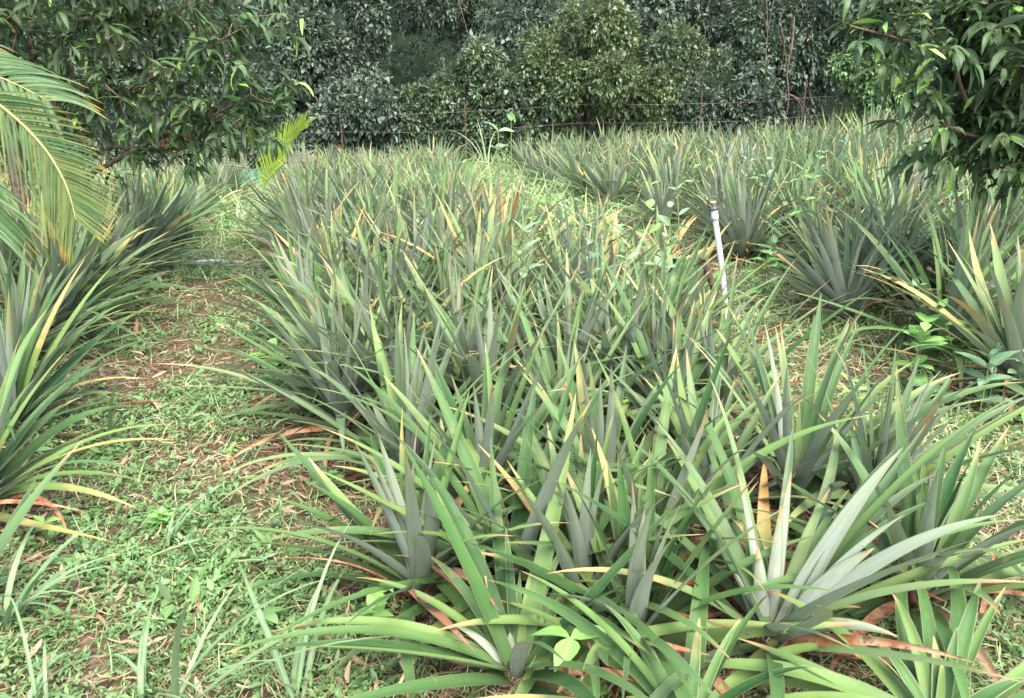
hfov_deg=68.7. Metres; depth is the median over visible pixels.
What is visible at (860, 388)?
leafy weed
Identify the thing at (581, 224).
pineapple plant
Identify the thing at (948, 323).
leafy weed
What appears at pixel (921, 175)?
pineapple plant
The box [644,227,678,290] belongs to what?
leafy weed
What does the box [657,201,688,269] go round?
leafy weed
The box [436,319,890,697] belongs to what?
pineapple plant
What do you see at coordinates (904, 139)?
pineapple plant
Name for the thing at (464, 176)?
leafy weed
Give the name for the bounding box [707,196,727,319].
sprinkler riser
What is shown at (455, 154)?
pineapple plant
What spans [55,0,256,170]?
broadleaf tree
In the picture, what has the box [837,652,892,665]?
fallen leaf
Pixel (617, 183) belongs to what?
pineapple plant
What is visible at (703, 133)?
pineapple plant
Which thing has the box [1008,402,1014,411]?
fallen leaf
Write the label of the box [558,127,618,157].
pineapple plant
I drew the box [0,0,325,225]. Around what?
fruit tree
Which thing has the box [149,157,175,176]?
pineapple plant
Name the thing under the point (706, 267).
dead stalk
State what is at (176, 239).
grass clump
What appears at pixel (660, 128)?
pineapple plant
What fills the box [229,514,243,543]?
leafy weed
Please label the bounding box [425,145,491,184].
pineapple plant
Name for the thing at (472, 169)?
pineapple plant
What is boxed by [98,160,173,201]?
pineapple plant
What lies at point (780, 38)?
liana
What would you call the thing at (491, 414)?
pineapple plant
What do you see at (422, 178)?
pineapple plant
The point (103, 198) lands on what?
pineapple plant
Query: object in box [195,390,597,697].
pineapple plant
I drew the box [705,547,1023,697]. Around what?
pineapple plant
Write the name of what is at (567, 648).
broadleaf weed
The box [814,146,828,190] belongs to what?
leafy weed
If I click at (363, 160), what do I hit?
pineapple plant
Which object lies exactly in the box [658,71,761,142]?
shrub
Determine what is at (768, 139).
pineapple plant
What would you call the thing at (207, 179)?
pineapple plant
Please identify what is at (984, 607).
fallen leaf
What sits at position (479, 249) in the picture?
pineapple plant
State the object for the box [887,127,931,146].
pineapple plant
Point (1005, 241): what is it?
pineapple plant
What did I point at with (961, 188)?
pineapple plant
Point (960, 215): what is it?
pineapple plant
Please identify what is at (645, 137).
pineapple plant
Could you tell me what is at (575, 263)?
pineapple plant
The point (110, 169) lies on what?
pineapple plant
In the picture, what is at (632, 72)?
vine mound
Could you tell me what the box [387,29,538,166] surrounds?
vine mound
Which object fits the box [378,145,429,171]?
pineapple plant
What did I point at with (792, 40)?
liana
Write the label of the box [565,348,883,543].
pineapple plant
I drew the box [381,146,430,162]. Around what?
pineapple plant
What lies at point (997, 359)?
leafy weed
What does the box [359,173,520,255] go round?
pineapple plant
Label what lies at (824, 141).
pineapple plant
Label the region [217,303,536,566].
pineapple plant
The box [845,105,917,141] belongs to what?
pineapple plant
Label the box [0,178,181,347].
pineapple plant
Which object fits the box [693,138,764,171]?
pineapple plant
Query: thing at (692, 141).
pineapple plant
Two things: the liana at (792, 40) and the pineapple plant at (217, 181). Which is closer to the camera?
the pineapple plant at (217, 181)
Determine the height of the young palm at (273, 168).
1.731 m
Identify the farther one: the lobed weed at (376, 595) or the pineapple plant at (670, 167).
the pineapple plant at (670, 167)
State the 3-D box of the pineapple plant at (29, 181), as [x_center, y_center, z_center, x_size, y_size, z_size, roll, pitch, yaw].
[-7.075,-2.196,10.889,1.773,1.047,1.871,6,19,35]
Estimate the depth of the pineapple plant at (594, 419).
2.86 m
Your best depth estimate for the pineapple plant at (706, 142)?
15.63 m
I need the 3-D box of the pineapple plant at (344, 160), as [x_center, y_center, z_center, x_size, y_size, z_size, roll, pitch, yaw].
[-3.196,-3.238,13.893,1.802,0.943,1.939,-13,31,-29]
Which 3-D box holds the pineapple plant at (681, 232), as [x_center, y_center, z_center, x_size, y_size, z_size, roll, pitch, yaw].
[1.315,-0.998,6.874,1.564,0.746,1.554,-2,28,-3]
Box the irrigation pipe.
[191,257,278,262]
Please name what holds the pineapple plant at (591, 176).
on the ground at (162, 452)
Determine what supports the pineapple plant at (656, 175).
on the ground at (162, 452)
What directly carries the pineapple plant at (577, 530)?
on the ground at (162, 452)
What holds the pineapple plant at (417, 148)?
on the ground at (162, 452)
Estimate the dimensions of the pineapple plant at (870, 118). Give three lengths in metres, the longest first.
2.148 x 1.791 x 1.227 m
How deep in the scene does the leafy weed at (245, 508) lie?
2.96 m
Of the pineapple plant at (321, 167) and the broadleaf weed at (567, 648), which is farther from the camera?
the pineapple plant at (321, 167)
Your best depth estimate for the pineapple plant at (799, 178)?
9.23 m
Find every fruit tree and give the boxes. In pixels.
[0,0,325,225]
[821,0,1023,223]
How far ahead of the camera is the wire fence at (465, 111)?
19.10 m
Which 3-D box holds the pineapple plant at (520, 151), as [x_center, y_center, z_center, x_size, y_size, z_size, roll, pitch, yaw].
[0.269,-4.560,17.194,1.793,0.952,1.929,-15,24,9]
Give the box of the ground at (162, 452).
[0,134,1023,697]
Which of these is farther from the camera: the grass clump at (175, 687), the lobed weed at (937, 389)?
the lobed weed at (937, 389)
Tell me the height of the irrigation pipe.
0.065 m
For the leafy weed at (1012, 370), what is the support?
on the ground at (162, 452)
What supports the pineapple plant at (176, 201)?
on the ground at (162, 452)
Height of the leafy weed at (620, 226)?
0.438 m
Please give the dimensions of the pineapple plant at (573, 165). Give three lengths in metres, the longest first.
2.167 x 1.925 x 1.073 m
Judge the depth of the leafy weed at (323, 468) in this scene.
3.17 m
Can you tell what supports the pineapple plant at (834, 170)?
on the ground at (162, 452)
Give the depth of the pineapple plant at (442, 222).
5.91 m
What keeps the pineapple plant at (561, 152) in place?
on the ground at (162, 452)
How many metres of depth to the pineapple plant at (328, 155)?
16.50 m
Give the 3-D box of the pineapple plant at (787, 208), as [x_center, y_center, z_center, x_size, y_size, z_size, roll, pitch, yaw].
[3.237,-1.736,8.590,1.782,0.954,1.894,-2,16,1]
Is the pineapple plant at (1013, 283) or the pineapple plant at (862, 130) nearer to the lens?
the pineapple plant at (1013, 283)
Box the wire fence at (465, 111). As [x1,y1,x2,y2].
[1,84,898,167]
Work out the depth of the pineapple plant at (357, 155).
15.05 m
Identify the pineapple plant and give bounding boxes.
[0,176,205,320]
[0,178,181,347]
[0,187,142,298]
[0,191,166,251]
[0,199,130,304]
[0,202,195,364]
[0,229,168,371]
[0,248,172,441]
[0,311,168,544]
[0,440,82,624]
[1,179,204,302]
[2,167,60,206]
[2,185,57,222]
[29,165,130,195]
[37,173,223,284]
[50,153,227,265]
[50,182,119,226]
[77,159,133,185]
[81,161,180,229]
[93,164,177,195]
[98,159,151,179]
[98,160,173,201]
[98,161,179,188]
[99,161,244,251]
[101,168,232,241]
[102,161,168,184]
[117,171,222,234]
[129,154,182,183]
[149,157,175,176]
[158,162,235,219]
[159,151,237,187]
[162,167,240,225]
[162,269,473,478]
[165,203,432,389]
[171,158,251,214]
[173,158,249,197]
[176,242,487,459]
[177,149,264,196]
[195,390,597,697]
[202,155,260,200]
[208,171,421,302]
[209,151,364,256]
[210,161,374,284]
[213,239,483,418]
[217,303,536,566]
[217,394,768,697]
[220,169,338,242]
[228,201,432,346]
[231,155,339,224]
[231,194,390,277]
[240,150,381,268]
[242,246,526,471]
[245,346,727,697]
[251,163,338,227]
[251,167,362,238]
[252,158,323,212]
[259,205,517,371]
[261,148,339,182]
[261,155,332,191]
[262,135,319,171]
[262,160,415,250]
[267,149,348,197]
[267,189,445,310]
[270,162,363,191]
[276,164,355,209]
[277,141,343,196]
[278,145,331,172]
[283,149,375,186]
[283,156,355,184]
[290,156,483,247]
[292,325,675,587]
[295,144,391,216]
[296,250,625,428]
[304,214,564,426]
[305,183,428,230]
[309,142,355,167]
[311,165,419,209]
[312,250,633,442]
[314,146,365,171]
[316,170,409,234]
[318,182,541,304]
[320,147,356,161]
[322,155,383,188]
[323,142,428,186]
[326,143,387,168]
[329,157,388,177]
[337,142,372,160]
[337,172,449,230]
[338,143,382,161]
[338,160,392,182]
[346,185,458,239]
[348,148,381,170]
[353,207,560,319]
[354,157,444,199]
[354,163,411,189]
[358,151,442,186]
[359,149,408,167]
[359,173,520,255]
[362,171,421,199]
[363,155,457,208]
[367,177,553,265]
[368,153,429,179]
[371,145,455,179]
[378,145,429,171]
[378,185,576,302]
[378,409,788,697]
[379,171,485,207]
[380,140,434,160]
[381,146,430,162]
[382,175,477,212]
[385,152,604,269]
[388,138,433,152]
[388,149,431,167]
[390,155,481,182]
[390,216,642,348]
[392,242,631,370]
[393,168,537,240]
[398,157,532,221]
[399,160,484,196]
[401,153,506,205]
[402,139,466,167]
[402,140,440,166]
[403,143,487,186]
[406,155,522,196]
[406,279,738,489]
[410,158,509,193]
[411,135,485,173]
[413,153,483,171]
[415,132,469,169]
[416,143,479,172]
[422,151,483,181]
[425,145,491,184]
[432,153,601,254]
[433,337,770,588]
[435,429,862,697]
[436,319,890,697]
[437,248,721,437]
[438,197,717,327]
[454,251,792,437]
[472,205,671,303]
[480,533,876,697]
[494,135,556,181]
[495,135,536,169]
[499,183,582,269]
[504,187,548,234]
[504,216,725,359]
[511,135,577,187]
[513,127,578,174]
[519,247,817,464]
[522,223,779,396]
[524,129,592,179]
[527,241,827,448]
[532,197,639,272]
[534,134,636,204]
[534,186,651,256]
[542,128,593,158]
[545,129,610,165]
[545,141,609,191]
[546,192,680,273]
[547,381,1023,697]
[551,144,647,210]
[551,226,681,289]
[557,139,639,202]
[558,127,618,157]
[564,213,723,298]
[565,133,640,169]
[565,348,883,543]
[574,139,628,160]
[578,254,869,428]
[579,119,635,159]
[587,156,722,232]
[590,144,652,194]
[593,126,658,150]
[594,224,766,350]
[595,129,674,182]
[596,208,739,287]
[597,132,650,155]
[603,132,705,203]
[606,150,725,208]
[618,136,717,219]
[619,124,677,162]
[620,222,771,310]
[621,127,654,146]
[621,133,677,169]
[621,288,1022,616]
[625,121,703,161]
[634,141,720,189]
[642,125,718,172]
[643,125,702,152]
[643,147,766,211]
[651,153,794,242]
[652,148,843,260]
[656,127,718,160]
[664,145,807,210]
[665,120,701,143]
[667,127,718,157]
[671,117,733,148]
[679,146,738,191]
[680,136,765,197]
[680,166,837,259]
[683,128,776,169]
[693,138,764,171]
[694,125,748,146]
[696,133,720,159]
[702,131,754,164]
[703,126,807,191]
[704,119,774,146]
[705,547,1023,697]
[717,126,778,148]
[719,137,820,188]
[721,143,852,241]
[722,117,800,149]
[724,342,1023,589]
[729,115,809,152]
[729,130,796,167]
[731,137,839,213]
[731,193,965,329]
[735,120,783,140]
[736,365,1023,697]
[741,168,870,249]
[747,127,806,158]
[749,181,910,279]
[750,156,867,246]
[753,122,832,170]
[757,126,871,177]
[760,177,952,289]
[762,114,830,153]
[763,188,1023,320]
[774,141,850,184]
[775,138,874,206]
[787,125,846,160]
[789,118,857,156]
[789,137,924,216]
[791,177,1023,397]
[793,114,884,173]
[794,119,853,149]
[795,162,1013,270]
[799,106,852,139]
[799,140,947,228]
[800,122,851,148]
[800,134,993,231]
[817,120,915,181]
[819,108,856,137]
[824,116,940,164]
[826,104,898,152]
[826,104,908,141]
[830,114,914,157]
[830,148,989,228]
[838,130,946,204]
[840,115,895,146]
[842,141,920,182]
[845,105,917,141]
[850,194,1023,324]
[850,224,1023,405]
[851,109,905,133]
[859,144,967,224]
[868,173,1023,315]
[880,126,927,151]
[885,108,932,148]
[886,109,926,133]
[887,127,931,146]
[887,131,999,204]
[887,189,1023,297]
[888,119,940,142]
[890,130,948,180]
[891,117,929,154]
[899,231,1022,343]
[907,117,943,140]
[915,169,1023,244]
[916,166,1023,241]
[921,163,1011,213]
[935,174,1023,212]
[949,218,1023,293]
[978,188,1023,256]
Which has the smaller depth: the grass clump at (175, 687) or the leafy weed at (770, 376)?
the grass clump at (175, 687)
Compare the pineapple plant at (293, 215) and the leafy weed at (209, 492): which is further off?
the pineapple plant at (293, 215)
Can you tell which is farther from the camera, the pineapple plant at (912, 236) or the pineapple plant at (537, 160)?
the pineapple plant at (537, 160)
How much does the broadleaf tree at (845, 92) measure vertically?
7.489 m
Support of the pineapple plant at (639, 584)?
on the ground at (162, 452)
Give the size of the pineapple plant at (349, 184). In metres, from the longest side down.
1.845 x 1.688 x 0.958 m
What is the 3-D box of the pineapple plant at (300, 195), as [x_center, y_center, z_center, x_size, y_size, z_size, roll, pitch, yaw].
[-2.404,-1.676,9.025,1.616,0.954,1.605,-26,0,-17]
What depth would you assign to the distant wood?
25.01 m
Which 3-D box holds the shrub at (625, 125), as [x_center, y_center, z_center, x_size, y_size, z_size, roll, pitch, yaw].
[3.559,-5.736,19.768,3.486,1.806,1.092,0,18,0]
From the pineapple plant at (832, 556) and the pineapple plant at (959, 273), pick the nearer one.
the pineapple plant at (832, 556)
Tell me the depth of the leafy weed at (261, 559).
2.63 m
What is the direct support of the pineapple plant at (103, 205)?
on the ground at (162, 452)
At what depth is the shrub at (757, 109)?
19.11 m
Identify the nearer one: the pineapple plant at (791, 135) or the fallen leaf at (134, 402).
the fallen leaf at (134, 402)
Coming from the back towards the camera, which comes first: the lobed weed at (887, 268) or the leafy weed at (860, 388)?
the lobed weed at (887, 268)
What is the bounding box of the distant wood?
[1,0,966,155]
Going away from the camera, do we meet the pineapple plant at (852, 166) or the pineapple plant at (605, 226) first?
the pineapple plant at (605, 226)
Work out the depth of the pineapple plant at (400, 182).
9.89 m
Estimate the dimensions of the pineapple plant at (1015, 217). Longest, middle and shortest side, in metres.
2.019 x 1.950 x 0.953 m
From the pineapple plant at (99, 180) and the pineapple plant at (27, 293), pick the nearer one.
the pineapple plant at (27, 293)
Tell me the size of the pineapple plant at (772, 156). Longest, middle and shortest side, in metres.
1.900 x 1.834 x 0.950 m
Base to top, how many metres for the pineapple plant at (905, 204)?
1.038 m
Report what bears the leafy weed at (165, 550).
on the ground at (162, 452)
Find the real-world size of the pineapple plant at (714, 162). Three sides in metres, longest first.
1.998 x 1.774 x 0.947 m
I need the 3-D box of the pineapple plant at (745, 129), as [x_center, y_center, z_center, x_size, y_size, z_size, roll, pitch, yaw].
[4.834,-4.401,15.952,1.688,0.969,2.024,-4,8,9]
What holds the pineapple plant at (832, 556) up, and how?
on the ground at (162, 452)
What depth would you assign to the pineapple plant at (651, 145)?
13.92 m
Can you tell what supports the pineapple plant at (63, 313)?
on the ground at (162, 452)
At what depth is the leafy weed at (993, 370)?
4.08 m
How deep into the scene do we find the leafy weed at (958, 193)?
5.99 m
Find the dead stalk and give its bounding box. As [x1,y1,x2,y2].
[678,250,721,319]
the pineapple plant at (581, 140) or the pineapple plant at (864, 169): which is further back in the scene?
the pineapple plant at (581, 140)
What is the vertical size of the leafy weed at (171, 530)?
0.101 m
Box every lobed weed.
[251,606,284,625]
[359,579,396,599]
[870,260,920,316]
[913,381,955,399]
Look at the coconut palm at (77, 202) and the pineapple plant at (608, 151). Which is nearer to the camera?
the coconut palm at (77, 202)
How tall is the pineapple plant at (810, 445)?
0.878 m
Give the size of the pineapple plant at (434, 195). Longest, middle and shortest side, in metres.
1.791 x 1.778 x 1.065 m
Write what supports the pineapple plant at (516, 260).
on the ground at (162, 452)
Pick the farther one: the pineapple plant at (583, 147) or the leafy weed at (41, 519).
the pineapple plant at (583, 147)
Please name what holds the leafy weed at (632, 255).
on the ground at (162, 452)
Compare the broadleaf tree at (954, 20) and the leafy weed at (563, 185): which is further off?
the broadleaf tree at (954, 20)
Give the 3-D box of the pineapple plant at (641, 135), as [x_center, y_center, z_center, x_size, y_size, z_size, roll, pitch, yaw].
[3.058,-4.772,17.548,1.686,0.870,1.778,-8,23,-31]
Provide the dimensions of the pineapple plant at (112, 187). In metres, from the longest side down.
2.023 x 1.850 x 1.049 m
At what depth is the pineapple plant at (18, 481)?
3.10 m
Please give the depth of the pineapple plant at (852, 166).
9.36 m
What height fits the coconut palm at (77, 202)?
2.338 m
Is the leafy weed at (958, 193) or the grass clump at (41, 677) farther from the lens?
the leafy weed at (958, 193)
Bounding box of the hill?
[0,0,965,166]
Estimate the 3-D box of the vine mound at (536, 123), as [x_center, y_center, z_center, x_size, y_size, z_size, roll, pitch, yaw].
[0.178,-6.050,19.627,3.260,3.141,1.408,1,18,4]
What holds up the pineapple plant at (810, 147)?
on the ground at (162, 452)
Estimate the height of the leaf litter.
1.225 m
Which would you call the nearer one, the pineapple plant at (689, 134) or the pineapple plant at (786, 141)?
the pineapple plant at (786, 141)
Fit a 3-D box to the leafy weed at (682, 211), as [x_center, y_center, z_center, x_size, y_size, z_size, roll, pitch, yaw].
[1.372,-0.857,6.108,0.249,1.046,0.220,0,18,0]
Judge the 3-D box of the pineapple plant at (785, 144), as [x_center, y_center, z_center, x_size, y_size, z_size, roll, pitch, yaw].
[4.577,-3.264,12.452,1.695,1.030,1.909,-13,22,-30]
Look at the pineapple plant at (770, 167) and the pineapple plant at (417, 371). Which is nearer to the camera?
the pineapple plant at (417, 371)
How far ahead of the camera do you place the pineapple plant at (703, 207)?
8.54 m
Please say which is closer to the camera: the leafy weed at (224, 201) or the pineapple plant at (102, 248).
the pineapple plant at (102, 248)
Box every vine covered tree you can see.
[249,0,400,136]
[718,0,870,131]
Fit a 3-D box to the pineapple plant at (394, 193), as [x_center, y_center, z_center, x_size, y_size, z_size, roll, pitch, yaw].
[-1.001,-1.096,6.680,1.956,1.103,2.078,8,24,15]
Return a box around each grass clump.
[0,515,128,628]
[0,592,116,697]
[104,597,206,697]
[108,379,163,437]
[165,495,216,545]
[171,192,213,244]
[171,549,397,697]
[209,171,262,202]
[237,519,352,697]
[449,120,526,170]
[846,280,936,325]
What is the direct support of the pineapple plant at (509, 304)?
on the ground at (162, 452)
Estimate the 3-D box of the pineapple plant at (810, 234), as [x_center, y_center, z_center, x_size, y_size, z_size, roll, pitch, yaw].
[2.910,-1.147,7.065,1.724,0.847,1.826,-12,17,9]
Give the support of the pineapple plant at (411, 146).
on the ground at (162, 452)
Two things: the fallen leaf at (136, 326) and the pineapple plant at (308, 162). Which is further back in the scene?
the pineapple plant at (308, 162)
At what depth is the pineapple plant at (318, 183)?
10.37 m
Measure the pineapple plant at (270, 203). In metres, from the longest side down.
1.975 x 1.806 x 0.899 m
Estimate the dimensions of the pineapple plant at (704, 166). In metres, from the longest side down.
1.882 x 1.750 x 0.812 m
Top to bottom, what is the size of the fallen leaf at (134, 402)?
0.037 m
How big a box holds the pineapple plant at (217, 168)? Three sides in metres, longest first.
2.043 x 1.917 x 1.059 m
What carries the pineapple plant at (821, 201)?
on the ground at (162, 452)
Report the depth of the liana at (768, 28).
19.58 m
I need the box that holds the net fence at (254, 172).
[153,155,427,183]
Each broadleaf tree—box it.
[0,0,94,175]
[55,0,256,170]
[387,0,549,116]
[584,0,743,50]
[839,0,947,117]
[908,0,1020,107]
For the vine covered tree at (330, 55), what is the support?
on the ground at (162, 452)
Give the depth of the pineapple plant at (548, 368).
3.51 m
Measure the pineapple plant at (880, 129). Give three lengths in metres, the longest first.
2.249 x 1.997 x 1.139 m
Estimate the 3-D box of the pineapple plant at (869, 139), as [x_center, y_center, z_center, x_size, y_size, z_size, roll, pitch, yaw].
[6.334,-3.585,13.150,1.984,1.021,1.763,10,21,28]
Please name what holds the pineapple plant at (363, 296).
on the ground at (162, 452)
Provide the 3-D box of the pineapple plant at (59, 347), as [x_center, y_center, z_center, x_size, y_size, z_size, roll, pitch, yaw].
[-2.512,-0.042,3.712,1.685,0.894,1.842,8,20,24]
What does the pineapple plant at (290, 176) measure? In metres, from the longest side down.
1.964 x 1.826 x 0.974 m
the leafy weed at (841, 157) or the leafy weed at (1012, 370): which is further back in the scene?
the leafy weed at (841, 157)
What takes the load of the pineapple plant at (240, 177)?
on the ground at (162, 452)
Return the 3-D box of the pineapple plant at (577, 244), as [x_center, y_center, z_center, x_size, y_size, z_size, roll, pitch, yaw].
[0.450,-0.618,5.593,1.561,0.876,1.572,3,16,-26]
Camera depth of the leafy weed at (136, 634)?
2.37 m
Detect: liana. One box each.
[765,0,767,87]
[765,0,773,66]
[774,17,811,123]
[778,6,786,75]
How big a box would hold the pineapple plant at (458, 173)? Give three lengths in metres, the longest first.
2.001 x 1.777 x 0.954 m
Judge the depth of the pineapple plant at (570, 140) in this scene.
17.36 m
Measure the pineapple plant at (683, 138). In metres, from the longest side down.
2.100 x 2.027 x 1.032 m
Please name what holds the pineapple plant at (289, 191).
on the ground at (162, 452)
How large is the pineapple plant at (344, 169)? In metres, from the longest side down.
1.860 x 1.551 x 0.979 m
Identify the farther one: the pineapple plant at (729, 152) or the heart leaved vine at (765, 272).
the pineapple plant at (729, 152)
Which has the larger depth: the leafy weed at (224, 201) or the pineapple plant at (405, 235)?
the leafy weed at (224, 201)
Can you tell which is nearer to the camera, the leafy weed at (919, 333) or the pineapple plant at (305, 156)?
the leafy weed at (919, 333)
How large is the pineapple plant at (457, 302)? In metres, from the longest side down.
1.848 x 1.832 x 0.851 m
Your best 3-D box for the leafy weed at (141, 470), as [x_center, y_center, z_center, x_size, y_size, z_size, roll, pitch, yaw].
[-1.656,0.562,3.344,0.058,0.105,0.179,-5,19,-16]
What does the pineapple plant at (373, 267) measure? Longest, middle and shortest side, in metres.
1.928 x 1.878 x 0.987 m
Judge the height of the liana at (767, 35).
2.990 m
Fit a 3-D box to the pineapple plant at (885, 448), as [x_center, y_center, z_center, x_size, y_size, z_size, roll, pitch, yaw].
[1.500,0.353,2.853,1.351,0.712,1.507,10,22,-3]
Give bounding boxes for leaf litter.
[0,173,1023,697]
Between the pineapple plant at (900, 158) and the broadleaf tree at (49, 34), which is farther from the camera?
the broadleaf tree at (49, 34)
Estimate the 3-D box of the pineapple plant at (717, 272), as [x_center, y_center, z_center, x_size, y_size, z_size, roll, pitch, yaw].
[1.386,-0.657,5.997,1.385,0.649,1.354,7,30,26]
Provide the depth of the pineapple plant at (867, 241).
6.40 m
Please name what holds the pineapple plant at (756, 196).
on the ground at (162, 452)
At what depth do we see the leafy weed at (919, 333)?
4.29 m
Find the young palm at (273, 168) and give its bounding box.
[211,111,316,197]
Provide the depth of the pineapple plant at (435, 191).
8.09 m
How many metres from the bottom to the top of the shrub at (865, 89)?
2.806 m
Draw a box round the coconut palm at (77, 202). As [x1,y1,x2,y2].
[0,44,122,279]
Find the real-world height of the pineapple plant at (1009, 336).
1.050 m
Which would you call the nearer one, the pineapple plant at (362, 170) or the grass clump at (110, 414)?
the grass clump at (110, 414)
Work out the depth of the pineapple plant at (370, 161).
10.99 m
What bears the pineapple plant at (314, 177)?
on the ground at (162, 452)
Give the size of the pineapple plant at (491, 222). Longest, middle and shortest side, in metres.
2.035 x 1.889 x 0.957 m
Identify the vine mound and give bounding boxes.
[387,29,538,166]
[464,57,580,166]
[474,0,693,152]
[513,0,711,146]
[614,30,736,133]
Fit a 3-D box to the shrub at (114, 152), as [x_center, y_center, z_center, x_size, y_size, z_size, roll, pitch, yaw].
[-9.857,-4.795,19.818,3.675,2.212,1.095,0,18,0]
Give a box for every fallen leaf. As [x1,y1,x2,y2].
[117,401,172,404]
[133,319,138,332]
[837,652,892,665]
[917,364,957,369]
[979,549,997,614]
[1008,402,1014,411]
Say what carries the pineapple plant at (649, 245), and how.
on the ground at (162, 452)
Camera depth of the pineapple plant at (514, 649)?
2.14 m
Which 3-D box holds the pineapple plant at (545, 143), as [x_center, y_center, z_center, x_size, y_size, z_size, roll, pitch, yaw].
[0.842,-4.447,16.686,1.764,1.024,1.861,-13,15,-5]
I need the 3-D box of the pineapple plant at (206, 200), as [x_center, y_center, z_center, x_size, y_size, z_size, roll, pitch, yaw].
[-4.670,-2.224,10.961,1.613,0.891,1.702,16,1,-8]
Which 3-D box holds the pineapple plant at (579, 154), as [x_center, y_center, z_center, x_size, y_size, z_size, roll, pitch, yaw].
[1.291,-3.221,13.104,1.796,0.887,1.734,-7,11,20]
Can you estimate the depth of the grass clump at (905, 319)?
5.45 m
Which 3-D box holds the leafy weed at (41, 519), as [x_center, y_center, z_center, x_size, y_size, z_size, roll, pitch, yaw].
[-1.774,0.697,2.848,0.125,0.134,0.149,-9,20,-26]
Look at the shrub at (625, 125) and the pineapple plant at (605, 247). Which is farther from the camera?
the shrub at (625, 125)
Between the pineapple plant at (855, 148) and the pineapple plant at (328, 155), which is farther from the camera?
the pineapple plant at (328, 155)
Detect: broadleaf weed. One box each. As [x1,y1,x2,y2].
[412,169,444,225]
[478,122,513,202]
[503,111,514,182]
[530,625,611,697]
[606,399,628,454]
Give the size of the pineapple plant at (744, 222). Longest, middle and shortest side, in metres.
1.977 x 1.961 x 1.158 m
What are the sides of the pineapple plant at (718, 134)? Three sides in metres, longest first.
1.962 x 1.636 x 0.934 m
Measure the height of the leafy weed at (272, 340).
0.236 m
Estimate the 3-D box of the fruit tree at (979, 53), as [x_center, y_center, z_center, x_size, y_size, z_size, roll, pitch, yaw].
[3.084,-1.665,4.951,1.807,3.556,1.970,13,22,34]
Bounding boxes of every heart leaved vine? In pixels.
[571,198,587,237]
[580,224,602,318]
[610,241,629,285]
[746,249,785,300]
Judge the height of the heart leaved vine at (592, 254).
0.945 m
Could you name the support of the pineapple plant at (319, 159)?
on the ground at (162, 452)
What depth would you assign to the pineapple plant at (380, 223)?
6.08 m
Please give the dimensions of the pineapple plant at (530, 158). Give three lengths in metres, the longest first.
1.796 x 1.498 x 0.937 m
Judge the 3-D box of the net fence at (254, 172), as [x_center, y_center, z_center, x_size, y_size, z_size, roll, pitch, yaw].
[-5.438,-4.270,18.194,7.334,0.949,0.160,0,18,0]
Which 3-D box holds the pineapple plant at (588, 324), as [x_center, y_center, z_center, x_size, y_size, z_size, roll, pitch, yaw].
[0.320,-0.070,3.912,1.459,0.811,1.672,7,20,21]
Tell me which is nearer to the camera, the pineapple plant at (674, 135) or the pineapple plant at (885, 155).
the pineapple plant at (885, 155)
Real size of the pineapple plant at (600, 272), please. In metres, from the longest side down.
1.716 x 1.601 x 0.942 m
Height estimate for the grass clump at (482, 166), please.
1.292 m
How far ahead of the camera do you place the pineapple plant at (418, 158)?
13.95 m
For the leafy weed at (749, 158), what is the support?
on the ground at (162, 452)
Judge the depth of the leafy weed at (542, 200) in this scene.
6.77 m
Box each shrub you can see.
[71,126,203,172]
[177,122,304,170]
[275,64,424,159]
[399,114,471,164]
[587,97,695,147]
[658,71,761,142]
[723,60,787,138]
[826,41,954,135]
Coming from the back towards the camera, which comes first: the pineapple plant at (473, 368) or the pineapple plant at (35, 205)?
the pineapple plant at (35, 205)
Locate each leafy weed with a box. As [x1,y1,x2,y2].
[27,515,62,553]
[117,602,140,633]
[122,540,195,565]
[127,585,158,638]
[134,455,148,486]
[144,508,174,530]
[159,526,173,535]
[175,565,208,589]
[199,486,218,500]
[213,553,272,567]
[215,199,234,223]
[224,437,248,451]
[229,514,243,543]
[230,507,248,519]
[250,338,292,377]
[308,465,343,498]
[352,594,393,638]
[458,160,473,222]
[511,188,543,315]
[518,179,534,232]
[529,198,552,263]
[557,180,567,202]
[612,224,627,244]
[615,247,640,316]
[632,175,660,237]
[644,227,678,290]
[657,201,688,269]
[667,178,691,273]
[685,163,699,226]
[740,155,759,203]
[752,371,782,401]
[759,156,775,221]
[760,200,790,294]
[769,173,796,276]
[782,154,824,248]
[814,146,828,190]
[830,136,848,207]
[838,372,879,424]
[881,312,948,382]
[899,278,932,354]
[932,298,970,364]
[933,167,964,294]
[954,346,1020,413]
[982,343,1017,405]
[995,349,1023,400]
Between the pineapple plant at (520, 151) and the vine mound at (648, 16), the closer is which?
the pineapple plant at (520, 151)
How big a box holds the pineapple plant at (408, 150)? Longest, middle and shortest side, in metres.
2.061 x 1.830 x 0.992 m
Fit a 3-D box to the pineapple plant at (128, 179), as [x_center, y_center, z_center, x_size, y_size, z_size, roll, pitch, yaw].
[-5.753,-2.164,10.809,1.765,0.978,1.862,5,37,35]
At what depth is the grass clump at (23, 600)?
2.40 m
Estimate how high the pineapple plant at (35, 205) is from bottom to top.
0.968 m
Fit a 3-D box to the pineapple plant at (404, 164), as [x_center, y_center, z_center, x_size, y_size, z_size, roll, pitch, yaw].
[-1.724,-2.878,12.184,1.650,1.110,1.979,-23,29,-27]
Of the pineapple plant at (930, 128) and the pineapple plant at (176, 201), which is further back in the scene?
the pineapple plant at (930, 128)
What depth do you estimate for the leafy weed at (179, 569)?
2.55 m

